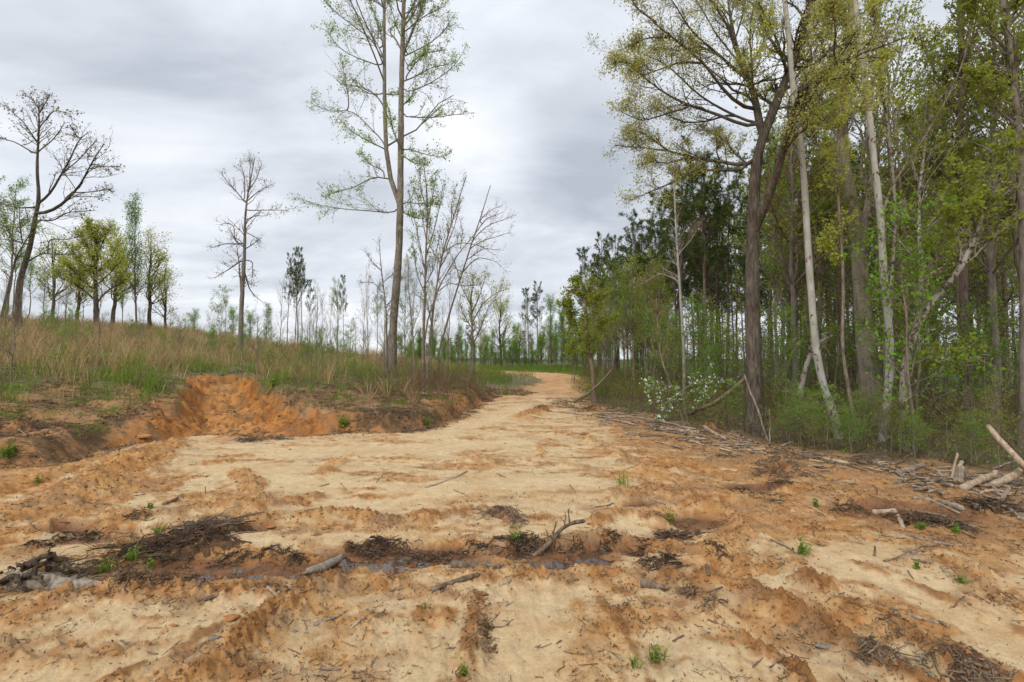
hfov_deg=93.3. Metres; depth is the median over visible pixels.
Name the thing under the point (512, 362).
shrub
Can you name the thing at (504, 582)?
wood piece
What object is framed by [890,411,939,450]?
shrub
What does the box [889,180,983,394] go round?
broadleaf tree
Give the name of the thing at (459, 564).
log
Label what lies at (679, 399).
dogwood tree
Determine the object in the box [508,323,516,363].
tree
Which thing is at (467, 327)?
tree
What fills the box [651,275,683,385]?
young tree
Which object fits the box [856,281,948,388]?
sapling
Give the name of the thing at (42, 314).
shrub
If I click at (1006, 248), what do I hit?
broadleaf tree
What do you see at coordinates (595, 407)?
root mat
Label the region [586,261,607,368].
pine tree
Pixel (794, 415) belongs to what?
shrub
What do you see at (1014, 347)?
sapling
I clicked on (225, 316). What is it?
shrub
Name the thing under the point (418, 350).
shrub
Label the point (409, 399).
weed
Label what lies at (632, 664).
weed
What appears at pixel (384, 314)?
tree
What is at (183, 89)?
sky
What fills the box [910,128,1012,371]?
broadleaf tree
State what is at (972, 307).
pine tree
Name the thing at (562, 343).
roadside tree
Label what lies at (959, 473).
stump
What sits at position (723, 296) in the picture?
pine tree
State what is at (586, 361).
sapling
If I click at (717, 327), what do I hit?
sapling
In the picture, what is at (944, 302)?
sapling
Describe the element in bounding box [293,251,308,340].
slim pine
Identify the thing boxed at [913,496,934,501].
log
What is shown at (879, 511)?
log
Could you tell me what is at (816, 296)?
pine tree
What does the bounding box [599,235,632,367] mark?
pine tree
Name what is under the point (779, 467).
root wad
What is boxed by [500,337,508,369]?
shrub
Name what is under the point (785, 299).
pine tree
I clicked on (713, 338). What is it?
sapling
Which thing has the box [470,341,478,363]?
shrub
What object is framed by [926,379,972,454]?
shrub
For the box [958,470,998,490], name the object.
log
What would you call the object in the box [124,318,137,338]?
shrub
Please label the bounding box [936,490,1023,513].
root mat
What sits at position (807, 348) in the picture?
sapling
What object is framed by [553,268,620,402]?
vine covered tree
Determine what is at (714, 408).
shrub
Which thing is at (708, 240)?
pine tree
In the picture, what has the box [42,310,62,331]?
shrub
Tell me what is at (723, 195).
pine tree
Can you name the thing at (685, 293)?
pine tree
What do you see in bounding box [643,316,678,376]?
sapling
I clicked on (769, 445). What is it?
leaf litter
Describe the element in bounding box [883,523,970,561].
branch
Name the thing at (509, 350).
shrub
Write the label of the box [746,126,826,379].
pine tree
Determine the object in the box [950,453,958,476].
stick
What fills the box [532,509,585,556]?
branch
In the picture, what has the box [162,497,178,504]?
bark piece
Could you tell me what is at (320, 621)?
bark piece
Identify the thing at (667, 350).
sapling
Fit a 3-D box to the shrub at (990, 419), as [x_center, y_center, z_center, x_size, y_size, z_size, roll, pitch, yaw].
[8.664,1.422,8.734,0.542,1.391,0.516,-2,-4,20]
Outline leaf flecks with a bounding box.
[0,407,1023,681]
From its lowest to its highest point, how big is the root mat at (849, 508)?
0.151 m
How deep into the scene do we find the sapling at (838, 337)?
17.36 m
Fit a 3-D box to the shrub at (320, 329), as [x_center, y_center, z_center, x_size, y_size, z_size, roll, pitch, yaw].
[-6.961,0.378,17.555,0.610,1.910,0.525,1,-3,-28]
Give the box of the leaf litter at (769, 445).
[572,385,1023,490]
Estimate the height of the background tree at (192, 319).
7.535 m
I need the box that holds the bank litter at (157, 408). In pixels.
[0,357,537,468]
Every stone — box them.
[137,433,152,437]
[208,635,221,639]
[223,614,240,621]
[815,643,830,649]
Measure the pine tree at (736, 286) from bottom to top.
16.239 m
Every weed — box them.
[0,438,24,458]
[34,477,44,483]
[90,552,126,573]
[122,533,143,561]
[141,556,156,568]
[146,501,153,508]
[149,518,169,532]
[268,375,276,384]
[335,412,351,427]
[346,376,387,404]
[363,369,394,398]
[391,377,413,392]
[393,380,425,404]
[423,415,433,427]
[458,657,467,675]
[503,526,521,541]
[612,470,630,485]
[627,650,647,668]
[646,636,671,663]
[662,507,677,522]
[792,518,814,556]
[812,498,820,507]
[911,560,920,569]
[913,517,926,529]
[948,522,963,533]
[952,570,971,584]
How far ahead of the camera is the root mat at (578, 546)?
4.42 m
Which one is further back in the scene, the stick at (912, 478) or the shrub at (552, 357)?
the shrub at (552, 357)
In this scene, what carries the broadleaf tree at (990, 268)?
on the ground at (536, 607)
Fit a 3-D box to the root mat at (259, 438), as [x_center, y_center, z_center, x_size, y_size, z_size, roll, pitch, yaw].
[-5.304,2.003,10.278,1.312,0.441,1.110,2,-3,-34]
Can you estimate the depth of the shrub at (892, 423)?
8.97 m
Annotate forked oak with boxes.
[582,0,955,434]
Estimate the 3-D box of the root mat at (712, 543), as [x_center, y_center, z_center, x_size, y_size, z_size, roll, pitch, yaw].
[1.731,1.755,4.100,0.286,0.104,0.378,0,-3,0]
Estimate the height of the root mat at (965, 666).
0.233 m
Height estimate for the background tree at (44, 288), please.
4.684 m
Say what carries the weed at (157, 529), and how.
on the ground at (536, 607)
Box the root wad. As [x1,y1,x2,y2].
[749,452,829,479]
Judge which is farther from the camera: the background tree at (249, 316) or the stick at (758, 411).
the background tree at (249, 316)
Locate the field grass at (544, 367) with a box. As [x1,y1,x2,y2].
[451,363,857,398]
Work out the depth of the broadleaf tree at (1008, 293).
34.08 m
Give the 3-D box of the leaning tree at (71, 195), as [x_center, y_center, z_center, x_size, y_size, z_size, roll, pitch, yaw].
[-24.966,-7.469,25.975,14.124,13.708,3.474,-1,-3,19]
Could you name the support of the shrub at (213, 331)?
on the ground at (536, 607)
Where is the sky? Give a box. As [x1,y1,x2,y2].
[0,0,1023,358]
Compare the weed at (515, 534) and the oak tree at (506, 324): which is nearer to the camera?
the weed at (515, 534)
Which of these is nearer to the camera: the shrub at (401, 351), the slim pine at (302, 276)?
the shrub at (401, 351)
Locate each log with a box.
[431,573,479,591]
[450,560,501,568]
[660,426,693,433]
[687,377,745,414]
[702,425,725,437]
[820,457,849,464]
[872,508,897,514]
[889,459,905,465]
[889,606,939,623]
[895,463,924,473]
[895,514,905,528]
[902,508,946,516]
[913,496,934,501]
[931,478,954,487]
[932,499,959,513]
[940,499,965,510]
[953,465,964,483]
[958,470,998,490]
[975,489,1012,494]
[986,424,1023,469]
[988,467,1023,486]
[990,485,1002,495]
[1000,487,1010,499]
[1000,499,1020,516]
[1013,481,1023,485]
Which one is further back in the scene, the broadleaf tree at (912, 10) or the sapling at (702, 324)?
the sapling at (702, 324)
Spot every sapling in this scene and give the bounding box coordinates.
[357,234,406,380]
[403,258,424,388]
[408,169,497,386]
[577,344,594,381]
[578,319,605,365]
[587,339,604,369]
[618,350,632,371]
[625,301,669,386]
[626,312,660,381]
[628,325,650,376]
[635,300,694,407]
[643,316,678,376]
[646,325,671,377]
[648,285,698,374]
[652,341,677,380]
[653,311,693,383]
[660,332,685,376]
[661,320,681,380]
[665,288,704,381]
[668,325,697,397]
[669,298,720,388]
[671,295,731,396]
[671,340,694,382]
[685,285,731,401]
[685,345,723,414]
[687,306,741,379]
[688,321,730,398]
[702,301,735,388]
[704,344,725,383]
[710,264,778,412]
[712,313,745,389]
[715,324,740,390]
[719,304,744,371]
[721,335,745,399]
[725,324,763,407]
[730,305,782,382]
[735,269,807,409]
[762,302,821,426]
[762,330,779,388]
[764,297,824,382]
[772,339,805,396]
[778,327,810,375]
[786,282,839,410]
[798,337,840,385]
[800,245,882,403]
[801,303,837,403]
[807,71,861,440]
[809,268,878,405]
[809,290,854,392]
[813,309,856,399]
[826,333,857,404]
[834,181,1011,452]
[834,256,935,392]
[845,265,960,413]
[848,315,881,370]
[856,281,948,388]
[862,213,990,436]
[870,287,895,369]
[872,0,990,390]
[876,256,971,408]
[877,231,1003,420]
[892,281,980,425]
[895,342,934,392]
[915,315,959,409]
[930,294,1018,437]
[931,298,1013,417]
[938,297,976,389]
[938,343,989,402]
[947,319,976,403]
[955,327,1007,412]
[958,287,1015,385]
[972,209,1018,372]
[975,283,1018,396]
[977,279,1018,401]
[980,320,1017,376]
[998,314,1018,379]
[1002,345,1018,394]
[1005,309,1018,381]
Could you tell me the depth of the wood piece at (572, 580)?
3.66 m
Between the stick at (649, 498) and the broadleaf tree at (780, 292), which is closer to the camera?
the stick at (649, 498)
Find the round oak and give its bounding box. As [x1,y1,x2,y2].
[44,214,141,323]
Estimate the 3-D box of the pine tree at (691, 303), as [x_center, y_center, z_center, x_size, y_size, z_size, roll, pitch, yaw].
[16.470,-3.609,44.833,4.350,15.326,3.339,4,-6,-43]
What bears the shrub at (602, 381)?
on the ground at (536, 607)
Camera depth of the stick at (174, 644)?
2.83 m
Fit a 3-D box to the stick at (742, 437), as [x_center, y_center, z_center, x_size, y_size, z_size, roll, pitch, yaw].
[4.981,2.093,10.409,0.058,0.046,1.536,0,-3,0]
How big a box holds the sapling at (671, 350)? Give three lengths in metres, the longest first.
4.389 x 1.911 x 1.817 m
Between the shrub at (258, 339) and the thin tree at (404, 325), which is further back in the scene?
the thin tree at (404, 325)
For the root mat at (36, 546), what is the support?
on the ground at (536, 607)
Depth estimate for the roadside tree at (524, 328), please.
55.06 m
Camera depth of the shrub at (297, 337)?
25.83 m
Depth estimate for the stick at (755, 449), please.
8.72 m
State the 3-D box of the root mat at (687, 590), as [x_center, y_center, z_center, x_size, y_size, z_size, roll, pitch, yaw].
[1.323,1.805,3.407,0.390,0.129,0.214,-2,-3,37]
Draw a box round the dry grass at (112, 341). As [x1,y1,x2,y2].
[0,310,499,398]
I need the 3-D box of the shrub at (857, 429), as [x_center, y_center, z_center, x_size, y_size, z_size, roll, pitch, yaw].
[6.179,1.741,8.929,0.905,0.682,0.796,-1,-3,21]
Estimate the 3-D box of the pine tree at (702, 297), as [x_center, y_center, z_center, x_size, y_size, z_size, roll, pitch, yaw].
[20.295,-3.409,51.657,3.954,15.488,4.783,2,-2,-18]
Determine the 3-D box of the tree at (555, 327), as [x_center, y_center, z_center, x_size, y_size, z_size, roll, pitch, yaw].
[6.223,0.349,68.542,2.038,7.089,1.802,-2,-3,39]
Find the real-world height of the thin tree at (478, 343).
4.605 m
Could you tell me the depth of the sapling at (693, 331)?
27.20 m
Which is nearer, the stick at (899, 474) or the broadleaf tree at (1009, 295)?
the stick at (899, 474)
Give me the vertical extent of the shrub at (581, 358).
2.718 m
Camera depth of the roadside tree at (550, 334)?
43.85 m
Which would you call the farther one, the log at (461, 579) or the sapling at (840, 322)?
the sapling at (840, 322)
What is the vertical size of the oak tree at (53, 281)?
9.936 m
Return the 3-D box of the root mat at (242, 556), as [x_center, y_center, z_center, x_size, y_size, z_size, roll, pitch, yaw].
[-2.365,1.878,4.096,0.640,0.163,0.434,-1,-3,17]
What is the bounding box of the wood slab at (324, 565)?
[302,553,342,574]
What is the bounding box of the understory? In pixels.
[566,358,1023,471]
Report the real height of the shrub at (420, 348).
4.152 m
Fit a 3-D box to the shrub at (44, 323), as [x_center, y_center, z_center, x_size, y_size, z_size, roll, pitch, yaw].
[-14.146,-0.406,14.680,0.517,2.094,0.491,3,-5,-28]
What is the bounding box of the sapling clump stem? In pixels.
[402,149,450,385]
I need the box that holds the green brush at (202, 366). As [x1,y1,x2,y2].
[0,314,523,409]
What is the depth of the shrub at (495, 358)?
61.22 m
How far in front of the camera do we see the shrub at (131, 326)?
23.93 m
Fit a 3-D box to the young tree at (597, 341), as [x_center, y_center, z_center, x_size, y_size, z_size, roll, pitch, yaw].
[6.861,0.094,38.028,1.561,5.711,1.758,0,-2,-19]
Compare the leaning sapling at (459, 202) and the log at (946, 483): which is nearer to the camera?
the log at (946, 483)
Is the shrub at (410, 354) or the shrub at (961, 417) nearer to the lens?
the shrub at (961, 417)
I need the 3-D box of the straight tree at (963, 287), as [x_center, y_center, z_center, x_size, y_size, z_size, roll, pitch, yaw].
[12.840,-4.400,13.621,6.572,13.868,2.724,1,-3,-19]
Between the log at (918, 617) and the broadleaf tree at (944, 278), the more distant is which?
the broadleaf tree at (944, 278)
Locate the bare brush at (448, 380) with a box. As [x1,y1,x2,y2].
[0,310,531,419]
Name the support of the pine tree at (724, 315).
on the ground at (536, 607)
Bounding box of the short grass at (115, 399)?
[0,365,486,437]
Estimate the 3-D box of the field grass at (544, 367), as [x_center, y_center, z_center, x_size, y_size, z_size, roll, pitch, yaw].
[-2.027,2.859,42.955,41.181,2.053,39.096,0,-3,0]
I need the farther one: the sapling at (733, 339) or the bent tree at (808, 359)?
the sapling at (733, 339)
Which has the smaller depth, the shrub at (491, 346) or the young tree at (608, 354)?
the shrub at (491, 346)
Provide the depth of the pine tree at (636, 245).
42.97 m
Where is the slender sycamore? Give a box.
[862,0,918,438]
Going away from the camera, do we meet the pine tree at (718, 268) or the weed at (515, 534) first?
the weed at (515, 534)
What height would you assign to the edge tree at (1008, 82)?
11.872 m
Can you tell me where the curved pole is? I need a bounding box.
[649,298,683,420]
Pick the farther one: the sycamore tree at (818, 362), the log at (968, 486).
the sycamore tree at (818, 362)
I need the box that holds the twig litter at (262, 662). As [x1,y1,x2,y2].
[0,398,1023,681]
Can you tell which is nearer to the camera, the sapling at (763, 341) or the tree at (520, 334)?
the sapling at (763, 341)
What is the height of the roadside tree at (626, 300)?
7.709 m
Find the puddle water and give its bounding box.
[66,518,715,580]
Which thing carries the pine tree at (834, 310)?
on the ground at (536, 607)
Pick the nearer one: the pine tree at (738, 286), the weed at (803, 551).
the weed at (803, 551)
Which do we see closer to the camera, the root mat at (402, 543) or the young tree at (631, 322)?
the root mat at (402, 543)
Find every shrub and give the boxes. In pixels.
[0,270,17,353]
[0,281,12,325]
[0,300,32,385]
[0,304,11,320]
[12,273,26,334]
[19,257,28,327]
[38,297,58,347]
[38,305,52,332]
[39,310,60,334]
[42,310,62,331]
[49,296,65,338]
[52,323,74,350]
[58,282,75,336]
[60,312,76,340]
[62,302,82,333]
[66,306,87,362]
[82,319,92,337]
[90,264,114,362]
[108,309,115,333]
[123,314,135,343]
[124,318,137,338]
[129,322,145,355]
[134,318,145,337]
[134,354,153,386]
[135,302,143,331]
[137,307,147,333]
[174,315,188,349]
[174,320,185,348]
[204,322,219,350]
[207,325,216,349]
[212,321,227,360]
[222,284,228,343]
[227,336,240,364]
[236,321,249,369]
[245,307,267,373]
[252,328,262,351]
[258,344,276,365]
[265,350,281,364]
[278,325,287,353]
[281,330,298,361]
[283,353,305,379]
[292,295,301,350]
[294,325,306,359]
[295,335,319,368]
[299,315,312,359]
[301,361,321,395]
[303,308,319,359]
[309,329,329,377]
[310,281,325,358]
[312,326,328,363]
[315,291,326,345]
[324,286,336,359]
[326,341,333,363]
[329,326,341,366]
[332,284,343,365]
[336,327,356,396]
[347,352,361,381]
[357,339,369,371]
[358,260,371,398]
[370,350,387,388]
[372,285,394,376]
[375,309,392,390]
[397,332,405,356]
[398,336,406,374]
[402,338,418,370]
[403,342,411,372]
[414,335,421,359]
[415,337,426,359]
[427,335,435,358]
[432,351,448,381]
[439,336,449,360]
[446,344,456,362]
[450,332,462,365]
[459,340,466,361]
[463,341,471,363]
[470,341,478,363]
[478,344,484,365]
[479,345,490,364]
[484,338,491,365]
[486,330,498,363]
[487,352,499,364]
[494,345,502,363]
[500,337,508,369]
[504,337,515,369]
[506,345,518,369]
[511,337,521,366]
[514,347,523,364]
[520,348,529,363]
[527,351,536,365]
[528,339,534,363]
[531,335,548,364]
[532,341,544,365]
[543,345,555,365]
[551,334,559,365]
[555,336,568,362]
[579,349,587,365]
[598,368,608,394]
[645,380,663,401]
[677,369,691,404]
[691,386,703,413]
[700,390,723,428]
[705,382,729,419]
[722,382,745,429]
[748,405,776,440]
[763,409,799,443]
[768,402,802,440]
[770,389,788,413]
[774,379,813,439]
[774,391,809,436]
[778,388,815,444]
[793,387,822,437]
[793,390,830,445]
[793,403,823,447]
[798,381,858,450]
[802,409,833,447]
[816,407,843,443]
[821,418,874,452]
[828,405,869,454]
[838,385,884,447]
[842,389,870,428]
[848,397,884,443]
[862,390,898,439]
[863,380,893,441]
[873,397,911,453]
[878,383,926,452]
[888,418,928,452]
[889,406,938,461]
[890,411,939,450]
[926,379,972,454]
[939,407,992,466]
[939,419,1003,463]
[946,411,995,465]
[970,381,1006,454]
[974,371,1023,468]
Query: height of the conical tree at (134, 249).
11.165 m
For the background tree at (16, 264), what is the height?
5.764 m
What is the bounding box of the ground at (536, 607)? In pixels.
[0,323,1023,681]
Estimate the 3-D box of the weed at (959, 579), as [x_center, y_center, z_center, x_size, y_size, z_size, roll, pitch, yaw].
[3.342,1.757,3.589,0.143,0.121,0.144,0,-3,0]
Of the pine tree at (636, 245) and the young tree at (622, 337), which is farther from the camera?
the pine tree at (636, 245)
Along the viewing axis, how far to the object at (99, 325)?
14.92 m
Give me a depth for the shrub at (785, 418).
9.77 m
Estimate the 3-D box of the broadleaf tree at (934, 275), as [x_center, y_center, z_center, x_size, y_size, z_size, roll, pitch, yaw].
[16.754,-2.823,19.684,3.708,11.389,3.773,1,-3,-15]
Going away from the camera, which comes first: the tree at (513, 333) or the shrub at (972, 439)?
the shrub at (972, 439)
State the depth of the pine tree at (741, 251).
24.47 m
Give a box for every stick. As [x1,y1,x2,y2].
[120,639,157,654]
[151,652,198,681]
[161,619,206,655]
[266,586,287,600]
[276,587,301,590]
[320,667,359,673]
[424,471,467,487]
[573,369,611,402]
[618,414,636,417]
[619,415,690,429]
[647,433,665,435]
[648,497,664,504]
[666,430,684,434]
[705,586,722,593]
[707,619,727,627]
[727,432,762,444]
[744,374,768,440]
[747,448,765,450]
[769,409,770,442]
[769,659,782,667]
[770,539,807,561]
[776,501,835,520]
[867,466,882,471]
[869,458,903,476]
[900,531,953,545]
[903,476,922,479]
[911,558,955,570]
[913,471,954,479]
[913,487,932,490]
[917,482,934,483]
[928,489,945,494]
[929,477,943,481]
[932,389,956,424]
[937,470,955,471]
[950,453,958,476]
[953,596,964,607]
[990,497,1023,508]
[993,460,1014,467]
[1002,510,1018,513]
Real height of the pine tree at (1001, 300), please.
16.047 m
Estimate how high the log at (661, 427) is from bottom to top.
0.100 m
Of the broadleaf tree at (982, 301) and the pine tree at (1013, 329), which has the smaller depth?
the broadleaf tree at (982, 301)
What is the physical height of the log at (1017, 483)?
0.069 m
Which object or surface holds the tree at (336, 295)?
on the ground at (536, 607)
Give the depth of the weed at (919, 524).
4.82 m
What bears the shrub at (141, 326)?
on the ground at (536, 607)
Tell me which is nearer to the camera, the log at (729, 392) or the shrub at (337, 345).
the log at (729, 392)
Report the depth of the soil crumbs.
3.56 m
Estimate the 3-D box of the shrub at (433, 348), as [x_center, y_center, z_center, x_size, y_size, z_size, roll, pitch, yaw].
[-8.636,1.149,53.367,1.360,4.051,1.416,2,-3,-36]
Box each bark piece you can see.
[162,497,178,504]
[198,593,218,601]
[313,614,341,625]
[938,620,949,627]
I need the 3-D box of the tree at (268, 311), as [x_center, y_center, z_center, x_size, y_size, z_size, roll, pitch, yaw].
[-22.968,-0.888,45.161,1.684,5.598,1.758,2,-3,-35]
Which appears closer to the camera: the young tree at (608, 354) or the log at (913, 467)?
the log at (913, 467)
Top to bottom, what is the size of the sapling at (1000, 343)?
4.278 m
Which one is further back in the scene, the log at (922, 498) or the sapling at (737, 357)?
the sapling at (737, 357)
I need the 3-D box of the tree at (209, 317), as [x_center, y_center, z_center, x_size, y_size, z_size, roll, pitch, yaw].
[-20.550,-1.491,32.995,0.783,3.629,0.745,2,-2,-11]
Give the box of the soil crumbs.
[0,375,1023,681]
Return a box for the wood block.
[640,578,669,589]
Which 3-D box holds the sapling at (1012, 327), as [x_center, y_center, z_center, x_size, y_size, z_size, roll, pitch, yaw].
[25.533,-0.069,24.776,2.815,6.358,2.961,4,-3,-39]
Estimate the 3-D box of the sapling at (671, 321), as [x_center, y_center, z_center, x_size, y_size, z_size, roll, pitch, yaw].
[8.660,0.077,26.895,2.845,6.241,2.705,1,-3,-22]
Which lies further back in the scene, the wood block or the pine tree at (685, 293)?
the pine tree at (685, 293)
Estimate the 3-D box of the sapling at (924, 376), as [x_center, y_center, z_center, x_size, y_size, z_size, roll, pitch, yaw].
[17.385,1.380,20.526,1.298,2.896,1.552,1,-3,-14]
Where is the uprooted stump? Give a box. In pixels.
[0,547,112,592]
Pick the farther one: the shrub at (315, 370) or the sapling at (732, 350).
the sapling at (732, 350)
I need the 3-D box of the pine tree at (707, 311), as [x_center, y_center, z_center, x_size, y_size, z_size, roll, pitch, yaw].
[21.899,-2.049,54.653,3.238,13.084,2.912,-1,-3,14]
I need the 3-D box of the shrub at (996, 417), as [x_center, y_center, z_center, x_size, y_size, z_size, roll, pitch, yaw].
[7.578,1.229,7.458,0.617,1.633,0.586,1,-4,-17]
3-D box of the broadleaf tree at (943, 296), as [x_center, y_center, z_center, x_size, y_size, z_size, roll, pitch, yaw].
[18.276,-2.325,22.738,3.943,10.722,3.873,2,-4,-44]
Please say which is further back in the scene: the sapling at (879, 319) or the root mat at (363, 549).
the sapling at (879, 319)
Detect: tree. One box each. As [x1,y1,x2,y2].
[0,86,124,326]
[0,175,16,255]
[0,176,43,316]
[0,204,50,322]
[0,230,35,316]
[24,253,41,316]
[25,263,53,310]
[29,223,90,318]
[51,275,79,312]
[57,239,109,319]
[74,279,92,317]
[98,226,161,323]
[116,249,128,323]
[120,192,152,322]
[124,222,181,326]
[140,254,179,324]
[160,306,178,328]
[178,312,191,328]
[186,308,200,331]
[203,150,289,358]
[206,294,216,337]
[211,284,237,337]
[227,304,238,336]
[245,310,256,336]
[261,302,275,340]
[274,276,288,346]
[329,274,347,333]
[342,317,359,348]
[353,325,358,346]
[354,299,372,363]
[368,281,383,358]
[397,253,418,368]
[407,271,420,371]
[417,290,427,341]
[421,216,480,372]
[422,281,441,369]
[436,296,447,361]
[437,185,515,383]
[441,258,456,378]
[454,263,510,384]
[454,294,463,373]
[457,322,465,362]
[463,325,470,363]
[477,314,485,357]
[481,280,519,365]
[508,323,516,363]
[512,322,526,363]
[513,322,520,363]
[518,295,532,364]
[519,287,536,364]
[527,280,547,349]
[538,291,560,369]
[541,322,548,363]
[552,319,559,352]
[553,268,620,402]
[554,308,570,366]
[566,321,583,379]
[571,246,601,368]
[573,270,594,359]
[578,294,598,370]
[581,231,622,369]
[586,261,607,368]
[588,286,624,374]
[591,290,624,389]
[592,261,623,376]
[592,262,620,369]
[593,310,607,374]
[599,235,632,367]
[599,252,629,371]
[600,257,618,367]
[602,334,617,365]
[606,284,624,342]
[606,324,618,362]
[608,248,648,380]
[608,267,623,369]
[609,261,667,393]
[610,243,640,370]
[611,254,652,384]
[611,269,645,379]
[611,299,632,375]
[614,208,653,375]
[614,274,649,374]
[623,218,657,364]
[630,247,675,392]
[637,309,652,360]
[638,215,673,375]
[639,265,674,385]
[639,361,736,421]
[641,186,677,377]
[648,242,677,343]
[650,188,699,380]
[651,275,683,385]
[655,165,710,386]
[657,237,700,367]
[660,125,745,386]
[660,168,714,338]
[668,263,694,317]
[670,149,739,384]
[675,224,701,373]
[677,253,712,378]
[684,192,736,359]
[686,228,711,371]
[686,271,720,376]
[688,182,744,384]
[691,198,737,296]
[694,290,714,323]
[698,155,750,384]
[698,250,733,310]
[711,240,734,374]
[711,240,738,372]
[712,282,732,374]
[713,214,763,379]
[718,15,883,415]
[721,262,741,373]
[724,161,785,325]
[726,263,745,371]
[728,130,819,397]
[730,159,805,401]
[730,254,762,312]
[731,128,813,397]
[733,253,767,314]
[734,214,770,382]
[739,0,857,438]
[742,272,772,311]
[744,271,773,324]
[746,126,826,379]
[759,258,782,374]
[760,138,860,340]
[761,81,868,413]
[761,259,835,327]
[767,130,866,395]
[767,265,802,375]
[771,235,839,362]
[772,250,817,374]
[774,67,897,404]
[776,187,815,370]
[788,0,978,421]
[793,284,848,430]
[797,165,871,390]
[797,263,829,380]
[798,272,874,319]
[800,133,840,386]
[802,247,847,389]
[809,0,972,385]
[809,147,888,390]
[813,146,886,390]
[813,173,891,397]
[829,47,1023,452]
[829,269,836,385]
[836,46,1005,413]
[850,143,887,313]
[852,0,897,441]
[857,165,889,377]
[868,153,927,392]
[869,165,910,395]
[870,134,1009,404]
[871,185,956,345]
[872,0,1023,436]
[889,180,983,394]
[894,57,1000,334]
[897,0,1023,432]
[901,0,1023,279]
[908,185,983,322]
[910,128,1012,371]
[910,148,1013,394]
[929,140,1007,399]
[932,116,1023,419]
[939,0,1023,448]
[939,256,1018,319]
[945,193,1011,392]
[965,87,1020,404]
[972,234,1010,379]
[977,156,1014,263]
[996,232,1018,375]
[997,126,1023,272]
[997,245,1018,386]
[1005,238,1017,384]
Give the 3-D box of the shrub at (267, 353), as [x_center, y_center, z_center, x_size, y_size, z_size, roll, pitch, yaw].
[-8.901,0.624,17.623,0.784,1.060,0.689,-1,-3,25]
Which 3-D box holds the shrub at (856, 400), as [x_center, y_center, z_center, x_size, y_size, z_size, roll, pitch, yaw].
[6.938,1.530,9.715,0.848,1.334,0.892,1,-3,-14]
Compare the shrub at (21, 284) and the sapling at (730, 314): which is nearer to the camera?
the shrub at (21, 284)
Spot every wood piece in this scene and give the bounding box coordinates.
[350,616,364,628]
[498,578,511,585]
[567,578,578,582]
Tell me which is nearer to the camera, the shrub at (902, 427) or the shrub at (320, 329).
the shrub at (902, 427)
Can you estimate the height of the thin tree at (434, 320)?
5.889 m
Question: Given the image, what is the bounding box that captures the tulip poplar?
[285,0,473,378]
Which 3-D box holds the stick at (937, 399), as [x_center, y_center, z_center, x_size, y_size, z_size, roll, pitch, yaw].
[10.866,1.754,12.176,0.402,1.329,5.669,-2,-3,41]
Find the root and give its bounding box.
[490,619,512,627]
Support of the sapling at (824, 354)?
on the ground at (536, 607)
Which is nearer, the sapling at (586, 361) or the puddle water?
the puddle water
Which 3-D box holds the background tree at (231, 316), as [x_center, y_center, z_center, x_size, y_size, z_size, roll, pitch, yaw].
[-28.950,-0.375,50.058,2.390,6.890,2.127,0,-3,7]
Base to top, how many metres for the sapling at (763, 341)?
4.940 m
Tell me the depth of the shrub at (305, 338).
16.94 m
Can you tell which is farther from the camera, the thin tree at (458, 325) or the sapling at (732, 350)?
the thin tree at (458, 325)
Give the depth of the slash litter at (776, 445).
8.76 m
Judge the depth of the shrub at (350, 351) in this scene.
13.24 m
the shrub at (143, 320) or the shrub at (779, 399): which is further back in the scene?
the shrub at (143, 320)
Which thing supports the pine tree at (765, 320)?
on the ground at (536, 607)
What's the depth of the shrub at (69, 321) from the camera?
19.54 m
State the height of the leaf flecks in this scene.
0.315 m
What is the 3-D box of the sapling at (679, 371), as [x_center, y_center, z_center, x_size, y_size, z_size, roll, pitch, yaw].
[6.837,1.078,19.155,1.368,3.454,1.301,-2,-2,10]
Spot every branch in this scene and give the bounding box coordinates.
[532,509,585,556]
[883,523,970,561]
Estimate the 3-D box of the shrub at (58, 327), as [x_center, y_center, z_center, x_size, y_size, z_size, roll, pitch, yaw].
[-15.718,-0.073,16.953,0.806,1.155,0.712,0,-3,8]
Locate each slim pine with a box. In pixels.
[283,252,297,347]
[290,246,305,341]
[290,266,302,341]
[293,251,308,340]
[304,279,315,344]
[338,274,347,350]
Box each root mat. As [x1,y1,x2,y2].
[0,418,61,436]
[0,551,114,597]
[15,538,57,551]
[40,525,128,542]
[62,553,150,574]
[71,557,236,597]
[72,506,263,573]
[122,507,154,520]
[156,511,270,538]
[204,547,276,569]
[233,428,295,443]
[251,543,293,563]
[281,548,308,566]
[343,398,439,433]
[344,531,405,562]
[377,536,423,555]
[391,551,452,567]
[425,544,472,561]
[465,539,500,556]
[471,500,533,528]
[474,611,499,665]
[489,529,572,558]
[528,404,551,411]
[542,532,587,552]
[581,401,629,411]
[593,528,624,554]
[622,535,654,556]
[630,550,694,571]
[652,527,710,540]
[672,582,728,607]
[698,417,732,429]
[701,539,735,561]
[718,484,795,505]
[766,476,857,492]
[823,632,931,672]
[830,496,882,518]
[843,450,890,467]
[869,506,999,538]
[875,609,917,644]
[899,633,1017,681]
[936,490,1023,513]
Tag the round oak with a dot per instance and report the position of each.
(95, 234)
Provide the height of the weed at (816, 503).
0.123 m
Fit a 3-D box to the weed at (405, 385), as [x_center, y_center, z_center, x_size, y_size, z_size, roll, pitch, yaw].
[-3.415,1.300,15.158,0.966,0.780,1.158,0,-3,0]
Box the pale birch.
[631,164,703,407]
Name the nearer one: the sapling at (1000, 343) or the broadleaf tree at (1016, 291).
the sapling at (1000, 343)
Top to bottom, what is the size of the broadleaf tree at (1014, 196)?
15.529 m
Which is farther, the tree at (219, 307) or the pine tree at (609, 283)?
the pine tree at (609, 283)
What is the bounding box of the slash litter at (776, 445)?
[546,396,1023,510]
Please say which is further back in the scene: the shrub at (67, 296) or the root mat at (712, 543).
the shrub at (67, 296)

